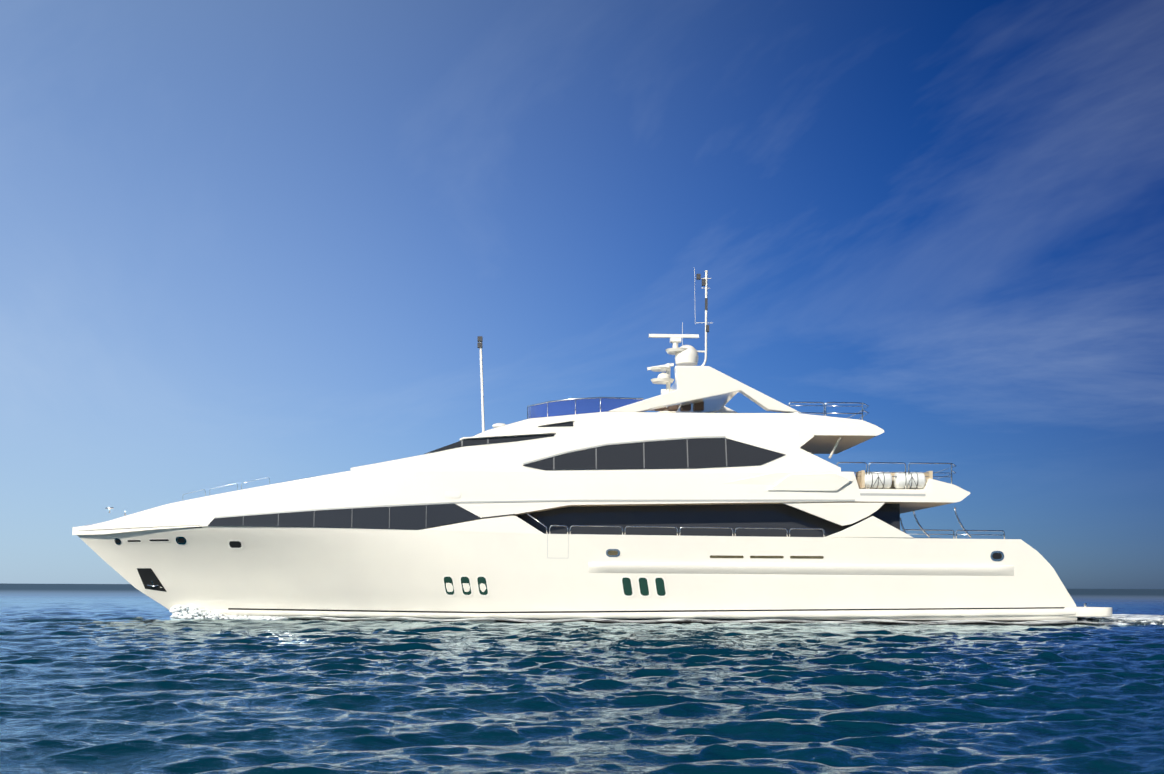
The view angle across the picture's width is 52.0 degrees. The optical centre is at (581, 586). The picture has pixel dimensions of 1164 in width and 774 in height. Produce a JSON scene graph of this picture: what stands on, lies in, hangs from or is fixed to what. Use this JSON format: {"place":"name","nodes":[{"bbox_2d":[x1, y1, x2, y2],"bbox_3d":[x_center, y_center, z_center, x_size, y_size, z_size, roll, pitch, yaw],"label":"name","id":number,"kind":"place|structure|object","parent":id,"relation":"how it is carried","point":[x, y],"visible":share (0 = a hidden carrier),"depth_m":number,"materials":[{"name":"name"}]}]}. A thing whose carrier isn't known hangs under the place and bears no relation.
{"place":"outdoors","nodes":[
{"label":"outdoors","id":0,"kind":"place"},
{"bbox_2d":[0,586,1163,773],"bbox_3d":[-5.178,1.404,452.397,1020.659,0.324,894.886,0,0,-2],"label":"sea","id":1,"kind":"structure","parent":0,"point":[113,680],"depth_m":15.28,"materials":[{"name":"liquid"}]},
{"bbox_2d":[169,605,287,620],"bbox_3d":[-14.384,1.062,49.373,5.168,0.661,6.261,0,0,-2],"label":"bow foam","id":2,"kind":"object","parent":1,"relation":"on","point":[188,612],"visible":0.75,"depth_m":48.41,"materials":[{"name":"white"}]},
{"bbox_2d":[75,525,1076,624],"bbox_3d":[-0.822,-0.069,49.820,40.402,4.524,8.000,0,0,-2],"label":"hull","id":3,"kind":"object","parent":1,"relation":"on","point":[205,568],"depth_m":46.21,"materials":[{"name":"white plastic"}]},
{"bbox_2d":[126,491,666,597],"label":"porthole frames","id":4,"kind":"structure","parent":3,"relation":"on","point":[452,494],"depth_m":45.95,"materials":[{"name":"silver metal"}]},
{"bbox_2d":[444,577,665,595],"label":"portholes","id":5,"kind":"object","parent":4,"relation":"in","point":[643,585],"visible":0.69,"depth_m":45.96,"materials":[{"name":"black glass"}]},
{"bbox_2d":[422,516,543,533],"bbox_3d":[-3.996,-2.365,49.715,4.829,0.720,8.002,0,0,-2],"label":"panel","id":6,"kind":"object","parent":3,"relation":"on","point":[510,524],"visible":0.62,"depth_m":45.76,"materials":[{"name":"white plastic"}]},
{"bbox_2d":[208,422,785,529],"bbox_3d":[-3.414,-4.294,49.733,22.484,4.314,8.021,0,0,-2],"label":"window glass","id":7,"kind":"object","parent":3,"relation":"on","point":[702,453],"visible":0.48,"depth_m":46.19,"materials":[{"name":"black glass"}]},
{"bbox_2d":[72,470,970,534],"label":"upper deck","id":8,"kind":"structure","parent":3,"relation":"on","point":[360,488],"depth_m":46.06,"materials":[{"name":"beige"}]},
{"bbox_2d":[243,438,726,527],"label":"mullions","id":9,"kind":"object","parent":8,"relation":"on","point":[554,466],"visible":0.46,"depth_m":46.26,"materials":[{"name":"grey metal"}]},
{"bbox_2d":[214,436,854,517],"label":"window trim","id":10,"kind":"structure","parent":8,"relation":"attached to","point":[567,500],"depth_m":46.10,"materials":[{"name":"white plastic"}]},
{"bbox_2d":[351,412,801,471],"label":"house","id":11,"kind":"structure","parent":8,"relation":"on","point":[778,432],"depth_m":46.56,"materials":[{"name":"white plastic"}]},
{"bbox_2d":[460,420,573,440],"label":"window brows","id":12,"kind":"object","parent":11,"relation":"attached to","point":[508,435],"depth_m":46.34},
{"bbox_2d":[527,397,642,418],"bbox_3d":[0.024,-7.104,49.847,4.622,0.860,5.649,0,0,-2],"label":"windscreen frame","id":13,"kind":"object","parent":11,"relation":"on","point":[547,402],"visible":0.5,"depth_m":47.14,"materials":[{"name":"silver metal"}]},
{"bbox_2d":[528,398,642,418],"bbox_3d":[0.035,-7.090,49.847,4.596,0.832,5.600,0,0,-2],"label":"windscreen","id":14,"kind":"object","parent":13,"relation":"in","point":[566,407],"visible":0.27,"depth_m":47.15,"materials":[{"name":"blue glass"}]},
{"bbox_2d":[479,268,710,431],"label":"radar masts","id":15,"kind":"object","parent":11,"relation":"on","point":[686,355],"visible":0.9,"depth_m":49.79},
{"bbox_2d":[477,274,708,347],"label":"mast instruments","id":16,"kind":"object","parent":15,"relation":"on","point":[480,338],"visible":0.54,"depth_m":49.94,"materials":[{"name":"grey"}]},
{"bbox_2d":[608,366,800,413],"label":"radar arch","id":17,"kind":"structure","parent":11,"relation":"on","point":[714,390],"depth_m":47.02,"materials":[{"name":"white plastic"}]},
{"bbox_2d":[649,402,703,411],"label":"fly seats","id":18,"kind":"object","parent":17,"relation":"on","point":[698,407],"visible":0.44,"depth_m":48.35,"materials":[{"name":"brown leather"}]},
{"bbox_2d":[800,448,840,472],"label":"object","id":19,"kind":"object","parent":11,"relation":"attached to","point":[810,462],"visible":0.38,"depth_m":46.52,"materials":[{"name":"white plastic"}]},
{"bbox_2d":[798,414,883,453],"bbox_3d":[10.123,-6.366,50.181,3.378,0.887,6.598,0,0,-2],"label":"upper deck overhang","id":20,"kind":"object","parent":11,"relation":"attached to","point":[827,432],"visible":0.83,"depth_m":47.07,"materials":[{"name":"white plastic"}]},
{"bbox_2d":[809,437,841,458],"bbox_3d":[10.035,-5.602,50.178,0.602,1.045,5.300,0,0,-2],"label":"support strut","id":21,"kind":"object","parent":20,"relation":"attached to","point":[834,448],"visible":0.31,"depth_m":47.54,"materials":[{"name":"white metal"}]},
{"bbox_2d":[723,470,851,491],"bbox_3d":[7.753,-3.992,50.103,5.294,1.090,7.765,0,0,-2],"label":"panel","id":22,"kind":"object","parent":8,"relation":"on","point":[822,480],"visible":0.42,"depth_m":46.27,"materials":[{"name":"white plastic"}]},
{"bbox_2d":[860,493,924,495],"bbox_3d":[11.983,-3.566,50.243,2.586,0.093,7.600,0,0,-2],"label":"groove","id":23,"kind":"object","parent":8,"relation":"on","point":[876,494],"visible":0.5,"depth_m":46.47,"materials":[{"name":"grey"}]},
{"bbox_2d":[856,470,932,488],"bbox_3d":[12.201,-4.180,50.250,2.801,0.684,7.200,0,0,-2],"label":"life raft cradle","id":24,"kind":"object","parent":8,"relation":"on","point":[861,482],"visible":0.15,"depth_m":46.78,"materials":[{"name":"beige"}]},
{"bbox_2d":[869,471,917,488],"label":"lashing ropes","id":25,"kind":"object","parent":24,"relation":"on","point":[878,478],"visible":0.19,"depth_m":46.63,"materials":[{"name":"grey fabric"}]},
{"bbox_2d":[865,472,925,488],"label":"life raft canisters","id":26,"kind":"object","parent":24,"relation":"on","point":[900,480],"visible":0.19,"depth_m":46.67,"materials":[{"name":"white plastic"}]},
{"bbox_2d":[115,537,1003,560],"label":"portholes","id":27,"kind":"object","parent":3,"relation":"attached to","point":[992,558],"visible":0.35,"depth_m":46.56,"materials":[{"name":"black glass"}]},
{"bbox_2d":[83,514,1064,612],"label":"hull lines","id":28,"kind":"object","parent":3,"relation":"attached to","point":[600,611],"visible":0.44,"depth_m":46.29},
{"bbox_2d":[183,402,1004,538],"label":"railings","id":29,"kind":"object","parent":3,"relation":"on","point":[920,526],"visible":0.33,"depth_m":46.65,"materials":[{"name":"silver metal"}]},
{"bbox_2d":[106,507,1086,606],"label":"deck fittings","id":30,"kind":"object","parent":3,"relation":"on","point":[152,585],"visible":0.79,"depth_m":48.84,"materials":[{"name":"silver metal"}]},
{"bbox_2d":[214,562,1075,619],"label":"rub rails","id":31,"kind":"object","parent":3,"relation":"attached to","point":[801,569],"visible":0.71,"depth_m":46.14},
{"bbox_2d":[516,503,899,536],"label":"main deck windows","id":32,"kind":"structure","parent":3,"relation":"on","point":[735,516],"depth_m":46.99,"materials":[{"name":"grey glass"}]},
{"bbox_2d":[608,550,823,558],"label":"hull vents","id":33,"kind":"object","parent":3,"relation":"attached to","point":[612,552],"visible":0.42,"depth_m":46.09,"materials":[{"name":"grey metal"}]},
{"bbox_2d":[782,503,913,537],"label":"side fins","id":34,"kind":"object","parent":3,"relation":"on","point":[842,514],"visible":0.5,"depth_m":46.34,"materials":[{"name":"white plastic"}]},
{"bbox_2d":[1064,606,1112,616],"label":"swim platform","id":35,"kind":"structure","parent":3,"relation":"attached to","point":[1086,611],"depth_m":46.79,"materials":[{"name":"white plastic"}]},
{"bbox_2d":[235,615,1132,624],"bbox_3d":[3.307,1.319,46.170,35.431,0.150,2.880,0,0,3],"label":"foam line","id":36,"kind":"object","parent":1,"relation":"on","point":[878,620],"visible":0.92,"depth_m":45.86,"materials":[{"name":"white liquid"}]},
{"bbox_2d":[1076,617,1163,624],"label":"wake","id":37,"kind":"object","parent":1,"relation":"on","point":[1121,621],"visible":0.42,"depth_m":48.06,"materials":[{"name":"white liquid"}]},
{"bbox_2d":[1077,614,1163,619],"bbox_3d":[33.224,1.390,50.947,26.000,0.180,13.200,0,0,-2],"label":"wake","id":38,"kind":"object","parent":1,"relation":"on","point":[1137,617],"visible":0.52,"depth_m":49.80,"materials":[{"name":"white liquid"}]},
{"bbox_2d":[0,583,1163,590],"bbox_3d":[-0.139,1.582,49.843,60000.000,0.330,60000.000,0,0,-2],"label":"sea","id":39,"kind":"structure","parent":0,"point":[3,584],"depth_m":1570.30,"materials":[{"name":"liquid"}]},
{"bbox_2d":[0,0,1163,588],"label":"sky","id":40,"kind":"structure","parent":0,"point":[241,241],"materials":[{"name":"blue"}]},
{"bbox_2d":[800,435,813,446],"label":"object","id":41,"kind":"object","parent":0,"point":[804,439],"visible":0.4,"depth_m":46.79,"materials":[{"name":"white plastic"}]}
]}

